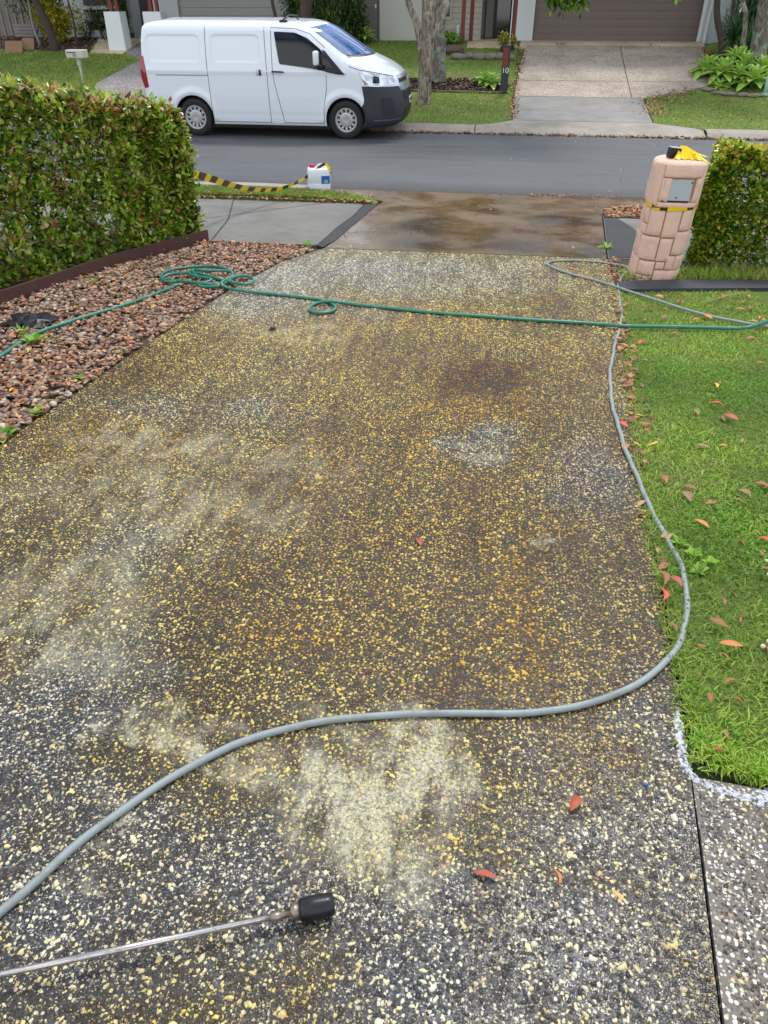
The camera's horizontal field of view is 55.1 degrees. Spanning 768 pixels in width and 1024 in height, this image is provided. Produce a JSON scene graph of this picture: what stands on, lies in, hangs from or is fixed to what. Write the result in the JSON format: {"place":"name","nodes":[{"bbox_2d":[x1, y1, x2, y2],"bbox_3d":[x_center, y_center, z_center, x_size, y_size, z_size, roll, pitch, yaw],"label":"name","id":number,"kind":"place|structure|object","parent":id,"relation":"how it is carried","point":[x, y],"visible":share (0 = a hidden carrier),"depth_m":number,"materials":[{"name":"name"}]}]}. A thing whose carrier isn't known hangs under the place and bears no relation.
{"place":"outdoors","nodes":[
{"label":"outdoors","id":0,"kind":"place"},
{"bbox_2d":[0,49,134,91],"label":"lawn grass","id":1,"kind":"structure","parent":0,"point":[90,66],"depth_m":20.83,"materials":[{"name":"green plant"}]},
{"bbox_2d":[90,38,140,53],"bbox_3d":[-8.294,-14.294,22.581,1.790,0.340,2.400,5,35,7],"label":"porch","id":2,"kind":"object","parent":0,"point":[101,46],"visible":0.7,"depth_m":22.12,"materials":[{"name":"beige concrete"}]},
{"bbox_2d":[78,0,126,39],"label":"shrub","id":3,"kind":"object","parent":2,"relation":"on","point":[101,29],"visible":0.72,"depth_m":22.52,"materials":[{"name":"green plant"}]},
{"bbox_2d":[92,42,146,99],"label":"driveway","id":4,"kind":"structure","parent":0,"point":[128,78],"depth_m":19.75,"materials":[{"name":"grey concrete"}]},
{"bbox_2d":[0,194,363,248],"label":"footpath","id":5,"kind":"structure","parent":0,"point":[300,224],"depth_m":8.57,"materials":[{"name":"concrete"}]},
{"bbox_2d":[8,181,377,203],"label":"verge","id":6,"kind":"structure","parent":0,"point":[283,199],"depth_m":9.88,"materials":[{"name":"green plant"}]},
{"bbox_2d":[192,194,369,201],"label":"verge litter","id":7,"kind":"object","parent":6,"relation":"on","point":[230,196],"visible":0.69,"depth_m":9.72,"materials":[{"name":"brown plant"}]},
{"bbox_2d":[307,163,330,190],"bbox_3d":[-0.901,-4.631,10.171,0.300,0.338,0.262,-7,35,-10],"label":"water container","id":8,"kind":"object","parent":6,"relation":"on","point":[319,179],"visible":0.97,"depth_m":10.08,"materials":[{"name":"white plastic"}]},
{"bbox_2d":[193,163,330,191],"bbox_3d":[-1.551,-4.103,8.915,0.353,0.672,3.081,16,38,22],"label":"barrier tape","id":9,"kind":"object","parent":8,"relation":"attached to","point":[202,176],"visible":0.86,"depth_m":8.76,"materials":[{"name":"yellow plastic"}]},
{"bbox_2d":[0,38,524,125],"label":"verge","id":10,"kind":"structure","parent":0,"point":[495,62],"depth_m":19.88,"materials":[{"name":"green plant"}]},
{"bbox_2d":[5,41,22,52],"bbox_3d":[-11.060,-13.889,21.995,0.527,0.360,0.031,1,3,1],"label":"cardboard box","id":11,"kind":"object","parent":10,"relation":"on","point":[13,46],"visible":1,"depth_m":21.98,"materials":[{"name":"brown cardboard"}]},
{"bbox_2d":[0,36,99,52],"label":"bark mulch","id":12,"kind":"object","parent":10,"relation":"on","point":[42,47],"visible":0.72,"depth_m":22.70,"materials":[{"name":"brown wood"}]},
{"bbox_2d":[12,24,44,36],"bbox_3d":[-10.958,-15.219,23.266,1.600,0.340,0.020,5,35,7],"label":"bench","id":13,"kind":"object","parent":12,"relation":"on","point":[24,27],"visible":0.52,"depth_m":23.30,"materials":[{"name":"grey wood"}]},
{"bbox_2d":[4,0,73,43],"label":"shrub","id":14,"kind":"object","parent":12,"relation":"on","point":[12,4],"visible":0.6,"depth_m":22.29,"materials":[{"name":"green plant"}]},
{"bbox_2d":[32,0,60,49],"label":"tree","id":15,"kind":"object","parent":12,"relation":"on","point":[47,27],"visible":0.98,"depth_m":21.74,"materials":[{"name":"brown plant"}]},
{"bbox_2d":[26,0,86,43],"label":"shrub","id":16,"kind":"object","parent":12,"relation":"on","point":[60,19],"visible":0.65,"depth_m":22.29,"materials":[{"name":"yellow plant"}]},
{"bbox_2d":[78,19,98,40],"bbox_3d":[-9.168,-14.917,22.761,0.708,0.618,0.847,-9,36,-13],"label":"shrub","id":17,"kind":"object","parent":12,"relation":"on","point":[86,32],"visible":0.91,"depth_m":22.68,"materials":[{"name":"green plant"}]},
{"bbox_2d":[65,49,88,84],"bbox_3d":[-8.023,-11.701,19.406,0.480,0.834,0.308,5,35,7],"label":"letterbox","id":18,"kind":"object","parent":10,"relation":"on","point":[78,54],"visible":0.96,"depth_m":19.15,"materials":[{"name":"metal"}]},
{"bbox_2d":[300,0,311,17],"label":"tree","id":19,"kind":"object","parent":10,"relation":"on","point":[305,8],"visible":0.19,"depth_m":19.02,"materials":[{"name":"brown plant"}]},
{"bbox_2d":[293,0,365,37],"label":"bamboo clump","id":20,"kind":"object","parent":10,"relation":"on","point":[328,11],"visible":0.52,"depth_m":20.79,"materials":[{"name":"green plant"}]},
{"bbox_2d":[337,0,371,44],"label":"shrub","id":21,"kind":"object","parent":10,"relation":"on","point":[359,2],"visible":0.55,"depth_m":21.25,"materials":[{"name":"green plant"}]},
{"bbox_2d":[445,30,461,44],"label":"shrub","id":22,"kind":"object","parent":10,"relation":"on","point":[450,36],"visible":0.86,"depth_m":21.21,"materials":[{"name":"green plant"}]},
{"bbox_2d":[409,76,511,91],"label":"bark mulch","id":23,"kind":"object","parent":10,"relation":"on","point":[451,81],"visible":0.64,"depth_m":18.59,"materials":[{"name":"brown wood"}]},
{"bbox_2d":[431,0,445,83],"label":"tree","id":24,"kind":"object","parent":23,"relation":"on","point":[439,66],"visible":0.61,"depth_m":18.47,"materials":[{"name":"brown plant"}]},
{"bbox_2d":[478,71,500,89],"bbox_3d":[2.687,-10.771,18.445,0.772,0.481,0.781,15,38,20],"label":"agave","id":25,"kind":"object","parent":23,"relation":"on","point":[492,79],"visible":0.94,"depth_m":18.33,"materials":[{"name":"green plant"}]},
{"bbox_2d":[500,45,510,92],"bbox_3d":[2.953,-10.751,17.925,0.192,1.047,0.152,5,35,7],"label":"number post","id":26,"kind":"object","parent":10,"relation":"on","point":[505,68],"visible":0.99,"depth_m":17.85,"materials":[{"name":"brown wood"}]},
{"bbox_2d":[504,50,527,118],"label":"leaf litter","id":27,"kind":"object","parent":10,"relation":"on","point":[511,104],"visible":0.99,"depth_m":18.10,"materials":[{"name":"brown plant"}]},
{"bbox_2d":[405,0,680,104],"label":"tree","id":28,"kind":"object","parent":10,"relation":"on","point":[426,38],"visible":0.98,"depth_m":16.39,"materials":[{"name":"green plant"}]},
{"bbox_2d":[277,0,299,17],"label":"shrub","id":29,"kind":"object","parent":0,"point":[290,7],"visible":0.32,"depth_m":21.11,"materials":[{"name":"green plant"}]},
{"bbox_2d":[0,248,719,1023],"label":"driveway","id":30,"kind":"structure","parent":0,"point":[314,348],"depth_m":2.23,"materials":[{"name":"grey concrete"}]},
{"bbox_2d":[0,892,334,977],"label":"washer lance","id":31,"kind":"object","parent":30,"relation":"on","point":[315,907],"visible":1,"depth_m":1.53,"materials":[{"name":"metal"}]},
{"bbox_2d":[0,259,767,917],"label":"pressure hose","id":32,"kind":"object","parent":30,"relation":"on","point":[38,879],"visible":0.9,"depth_m":2.07,"materials":[{"name":"grey rubber"}]},
{"bbox_2d":[0,265,767,357],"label":"garden hose","id":33,"kind":"object","parent":30,"relation":"on","point":[195,272],"visible":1,"depth_m":5.48,"materials":[{"name":"green plastic"}]},
{"bbox_2d":[610,292,653,430],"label":"leaf litter","id":34,"kind":"object","parent":30,"relation":"on","point":[630,382],"visible":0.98,"depth_m":4.45,"materials":[{"name":"plant"}]},
{"bbox_2d":[632,442,671,568],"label":"leaf litter","id":35,"kind":"object","parent":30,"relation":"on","point":[663,563],"visible":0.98,"depth_m":2.86,"materials":[{"name":"brown plant"}]},
{"bbox_2d":[699,829,724,1023],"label":"edge joint","id":36,"kind":"object","parent":30,"relation":"on","point":[711,929],"visible":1,"depth_m":1.57,"materials":[{"name":"black"}]},
{"bbox_2d":[673,708,767,807],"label":"soap foam","id":37,"kind":"object","parent":30,"relation":"on","point":[759,798],"visible":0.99,"depth_m":1.89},
{"bbox_2d":[0,11,754,787],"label":"ground","id":38,"kind":"structure","parent":0,"point":[700,773],"depth_m":1.98,"materials":[{"name":"grey concrete"}]},
{"bbox_2d":[0,0,42,37],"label":"paling fence","id":39,"kind":"object","parent":38,"relation":"on","point":[7,19],"visible":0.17,"depth_m":23.49,"materials":[{"name":"grey wood"}]},
{"bbox_2d":[0,237,198,289],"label":"hedge soil","id":40,"kind":"structure","parent":38,"relation":"on","point":[13,283],"depth_m":6.81,"materials":[{"name":"brown soil"}]},
{"bbox_2d":[0,72,206,287],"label":"hedge","id":41,"kind":"object","parent":40,"relation":"on","point":[146,181],"visible":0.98,"depth_m":6.27,"materials":[{"name":"green plant"}]},
{"bbox_2d":[0,230,208,304],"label":"garden edging","id":42,"kind":"object","parent":38,"relation":"on","point":[25,289],"visible":0.7,"depth_m":6.39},
{"bbox_2d":[0,242,319,444],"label":"gravel bed","id":43,"kind":"object","parent":38,"relation":"on","point":[125,355],"visible":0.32,"depth_m":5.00,"materials":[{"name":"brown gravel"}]},
{"bbox_2d":[0,312,58,328],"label":"plastic scrap","id":44,"kind":"object","parent":43,"relation":"on","point":[33,320],"visible":0.99,"depth_m":5.08,"materials":[{"name":"grey plastic"}]},
{"bbox_2d":[114,237,307,248],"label":"leaf litter","id":45,"kind":"object","parent":38,"relation":"on","point":[232,242],"visible":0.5,"depth_m":7.37,"materials":[{"name":"brown plant"}]},
{"bbox_2d":[60,0,379,49],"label":"house","id":46,"kind":"structure","parent":38,"relation":"on","point":[141,13],"depth_m":23.17,"materials":[{"name":"paint"}]},
{"bbox_2d":[83,6,114,29],"bbox_3d":[-9.059,-15.982,23.809,1.200,0.650,0.120,5,35,7],"label":"window","id":47,"kind":"structure","parent":46,"relation":"in","point":[88,14],"depth_m":23.79,"materials":[{"name":"black glass"}]},
{"bbox_2d":[179,0,290,16],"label":"garage door","id":48,"kind":"structure","parent":46,"relation":"in","point":[188,8],"depth_m":23.13,"materials":[{"name":"paint"}]},
{"bbox_2d":[179,124,268,128],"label":"kerb","id":49,"kind":"structure","parent":38,"relation":"on","point":[239,126],"depth_m":15.48,"materials":[{"name":"concrete"}]},
{"bbox_2d":[194,181,308,188],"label":"kerb","id":50,"kind":"structure","parent":38,"relation":"on","point":[267,185],"depth_m":10.31,"materials":[{"name":"concrete"}]},
{"bbox_2d":[269,125,384,130],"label":"kerb","id":51,"kind":"structure","parent":38,"relation":"on","point":[302,127],"depth_m":15.31,"materials":[{"name":"concrete"}]},
{"bbox_2d":[317,203,377,248],"bbox_3d":[-0.406,-3.325,8.482,0.170,0.197,2.718,6,35,8],"label":"asphalt joint","id":52,"kind":"object","parent":38,"relation":"on","point":[347,225],"visible":0.86,"depth_m":8.30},
{"bbox_2d":[385,123,474,132],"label":"kerb","id":53,"kind":"structure","parent":38,"relation":"on","point":[440,127],"depth_m":15.05,"materials":[{"name":"concrete"}]},
{"bbox_2d":[379,0,739,43],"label":"house","id":54,"kind":"structure","parent":38,"relation":"on","point":[623,20],"depth_m":21.64,"materials":[{"name":"paint"}]},
{"bbox_2d":[357,0,379,39],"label":"side gate","id":55,"kind":"structure","parent":54,"relation":"attached to","point":[373,19],"depth_m":22.13,"materials":[{"name":"grey paint"}]},
{"bbox_2d":[492,0,513,36],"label":"front door","id":56,"kind":"structure","parent":54,"relation":"in","point":[502,8],"depth_m":22.99,"materials":[{"name":"black paint"}]},
{"bbox_2d":[532,0,703,40],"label":"garage door","id":57,"kind":"structure","parent":54,"relation":"in","point":[606,20],"depth_m":21.52,"materials":[{"name":"paint"}]},
{"bbox_2d":[608,259,767,285],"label":"hedge soil","id":58,"kind":"structure","parent":38,"relation":"on","point":[623,262],"depth_m":6.78,"materials":[{"name":"brown soil"}]},
{"bbox_2d":[628,155,707,279],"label":"letterbox pillar","id":59,"kind":"structure","parent":58,"relation":"on","point":[660,243],"depth_m":6.06,"materials":[{"name":"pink stone"}]},
{"bbox_2d":[674,145,710,162],"bbox_3d":[2.471,-2.861,5.889,0.309,0.113,0.176,7,36,10],"label":"tape bundle","id":60,"kind":"object","parent":59,"relation":"on","point":[686,152],"visible":1,"depth_m":5.89,"materials":[{"name":"yellow plastic"}]},
{"bbox_2d":[612,260,767,280],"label":"grass strip","id":61,"kind":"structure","parent":58,"relation":"on","point":[731,272],"depth_m":6.44,"materials":[{"name":"green plant"}]},
{"bbox_2d":[683,134,767,267],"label":"hedge","id":62,"kind":"object","parent":58,"relation":"on","point":[713,222],"visible":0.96,"depth_m":6.36,"materials":[{"name":"green plant"}]},
{"bbox_2d":[618,279,767,292],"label":"garden edge strip","id":63,"kind":"object","parent":38,"relation":"on","point":[681,285],"visible":0.77,"depth_m":6.07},
{"bbox_2d":[705,129,767,138],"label":"kerb","id":64,"kind":"structure","parent":38,"relation":"on","point":[746,134],"depth_m":14.34,"materials":[{"name":"concrete"}]},
{"bbox_2d":[0,123,767,198],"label":"road","id":65,"kind":"structure","parent":0,"point":[518,164],"depth_m":12.49,"materials":[{"name":"grey asphalt"}]},
{"bbox_2d":[139,14,411,138],"bbox_3d":[-1.994,-8.668,14.565,5.115,1.972,2.200,5,37,7],"label":"parked van","id":66,"kind":"object","parent":65,"relation":"on","point":[206,74],"visible":0.98,"depth_m":13.85,"materials":[{"name":"white paint"}]},
{"bbox_2d":[362,128,767,140],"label":"leaf litter","id":67,"kind":"object","parent":65,"relation":"on","point":[660,136],"visible":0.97,"depth_m":14.61,"materials":[{"name":"brown plant"}]},
{"bbox_2d":[325,201,606,258],"bbox_3d":[1.120,-3.245,8.404,3.020,0.233,2.962,5,35,7],"label":"crossover","id":68,"kind":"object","parent":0,"point":[547,231],"visible":0.86,"depth_m":8.14,"materials":[{"name":"concrete"}]},
{"bbox_2d":[330,189,643,209],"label":"crossover layback","id":69,"kind":"structure","parent":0,"point":[379,196],"depth_m":10.00,"materials":[{"name":"concrete"}]},
{"bbox_2d":[512,96,651,122],"bbox_3d":[4.455,-9.058,16.573,3.070,0.196,3.112,5,35,7],"label":"crossover","id":70,"kind":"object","parent":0,"point":[569,108],"visible":0.85,"depth_m":16.51,"materials":[{"name":"grey concrete"}]},
{"bbox_2d":[466,40,704,48],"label":"porch paving","id":71,"kind":"structure","parent":0,"point":[487,44],"depth_m":21.06,"materials":[{"name":"beige concrete"}]},
{"bbox_2d":[475,120,704,137],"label":"layback","id":72,"kind":"structure","parent":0,"point":[590,128],"depth_m":14.86,"materials":[{"name":"concrete"}]},
{"bbox_2d":[514,45,711,99],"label":"driveway","id":73,"kind":"structure","parent":0,"point":[557,70],"depth_m":19.12,"materials":[{"name":"beige concrete"}]},
{"bbox_2d":[603,218,767,263],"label":"footpath","id":74,"kind":"structure","parent":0,"point":[633,223],"depth_m":7.96,"materials":[{"name":"concrete"}]},
{"bbox_2d":[604,218,636,257],"bbox_3d":[2.610,-2.978,7.947,0.411,0.145,2.210,8,36,11],"label":"asphalt patch","id":75,"kind":"object","parent":74,"relation":"on","point":[620,235],"visible":0.63,"depth_m":7.86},
{"bbox_2d":[604,206,766,220],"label":"verge","id":76,"kind":"structure","parent":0,"point":[628,216],"depth_m":8.99,"materials":[{"name":"brown plant"}]},
{"bbox_2d":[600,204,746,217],"bbox_3d":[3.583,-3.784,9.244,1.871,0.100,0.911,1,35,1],"label":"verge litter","id":77,"kind":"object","parent":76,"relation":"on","point":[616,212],"visible":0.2,"depth_m":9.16,"materials":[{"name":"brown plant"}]},
{"bbox_2d":[610,288,767,788],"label":"lawn","id":78,"kind":"structure","parent":0,"point":[764,297],"depth_m":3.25,"materials":[{"name":"green plant"}]},
{"bbox_2d":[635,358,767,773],"bbox_3d":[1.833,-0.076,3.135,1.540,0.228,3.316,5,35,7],"label":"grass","id":79,"kind":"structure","parent":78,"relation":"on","point":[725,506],"depth_m":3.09,"materials":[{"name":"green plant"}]},
{"bbox_2d":[686,718,767,788],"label":"edge grass","id":80,"kind":"structure","parent":78,"relation":"on","point":[742,762],"depth_m":1.94,"materials":[{"name":"green plant"}]},
{"bbox_2d":[645,42,767,131],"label":"lawn","id":81,"kind":"structure","parent":0,"point":[711,97],"depth_m":16.58,"materials":[{"name":"green plant"}]},
{"bbox_2d":[632,87,712,115],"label":"leaf litter","id":82,"kind":"object","parent":81,"relation":"on","point":[658,109],"visible":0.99,"depth_m":17.12,"materials":[{"name":"plant"}]},
{"bbox_2d":[688,53,719,78],"bbox_3d":[8.197,-11.212,18.604,1.006,0.656,0.994,5,35,7],"label":"agave","id":83,"kind":"object","parent":81,"relation":"on","point":[706,63],"visible":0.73,"depth_m":18.48,"materials":[{"name":"green plant"}]},
{"bbox_2d":[700,56,739,85],"bbox_3d":[8.346,-10.883,18.150,1.036,0.612,1.054,15,38,20],"label":"agave","id":84,"kind":"object","parent":81,"relation":"on","point":[722,65],"visible":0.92,"depth_m":18.02,"materials":[{"name":"green plant"}]},
{"bbox_2d":[714,0,725,57],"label":"tree","id":85,"kind":"object","parent":81,"relation":"on","point":[718,26],"visible":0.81,"depth_m":18.83,"materials":[{"name":"brown plant"}]},
{"bbox_2d":[703,7,755,50],"bbox_3d":[9.149,-12.422,19.088,1.782,1.311,1.567,5,35,7],"label":"yucca","id":86,"kind":"object","parent":81,"relation":"on","point":[736,33],"visible":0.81,"depth_m":19.01,"materials":[{"name":"green plant"}]},
{"bbox_2d":[719,43,751,65],"bbox_3d":[8.882,-11.487,18.642,0.979,0.656,0.967,-22,40,-28],"label":"agave","id":87,"kind":"object","parent":81,"relation":"on","point":[736,50],"visible":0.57,"depth_m":18.48,"materials":[{"name":"green plant"}]},
{"bbox_2d":[723,62,754,89],"bbox_3d":[8.665,-10.662,18.026,0.961,0.607,0.956,5,35,7],"label":"agave","id":88,"kind":"object","parent":81,"relation":"on","point":[737,73],"visible":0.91,"depth_m":17.85,"materials":[{"name":"green plant"}]},
{"bbox_2d":[722,0,757,45],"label":"shrub","id":89,"kind":"object","parent":81,"relation":"on","point":[752,5],"visible":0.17,"depth_m":20.08,"materials":[{"name":"green plant"}]},
{"bbox_2d":[740,0,747,45],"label":"tree","id":90,"kind":"object","parent":81,"relation":"on","point":[745,20],"visible":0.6,"depth_m":18.54,"materials":[{"name":"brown plant"}]},
{"bbox_2d":[733,51,759,67],"bbox_3d":[9.006,-11.141,18.347,0.983,0.605,0.981,-16,38,-21],"label":"agave","id":91,"kind":"object","parent":81,"relation":"on","point":[744,57],"visible":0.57,"depth_m":18.19,"materials":[{"name":"green plant"}]},
{"bbox_2d":[728,63,767,92],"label":"agave","id":92,"kind":"object","parent":81,"relation":"on","point":[756,77],"visible":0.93,"depth_m":17.69,"materials":[{"name":"green plant"}]},
{"bbox_2d":[746,0,767,69],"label":"tree","id":93,"kind":"object","parent":81,"relation":"on","point":[759,44],"visible":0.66,"depth_m":18.04,"materials":[{"name":"brown plant"}]},
{"bbox_2d":[691,778,767,1023],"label":"side path","id":94,"kind":"structure","parent":0,"point":[732,1011],"depth_m":1.64,"materials":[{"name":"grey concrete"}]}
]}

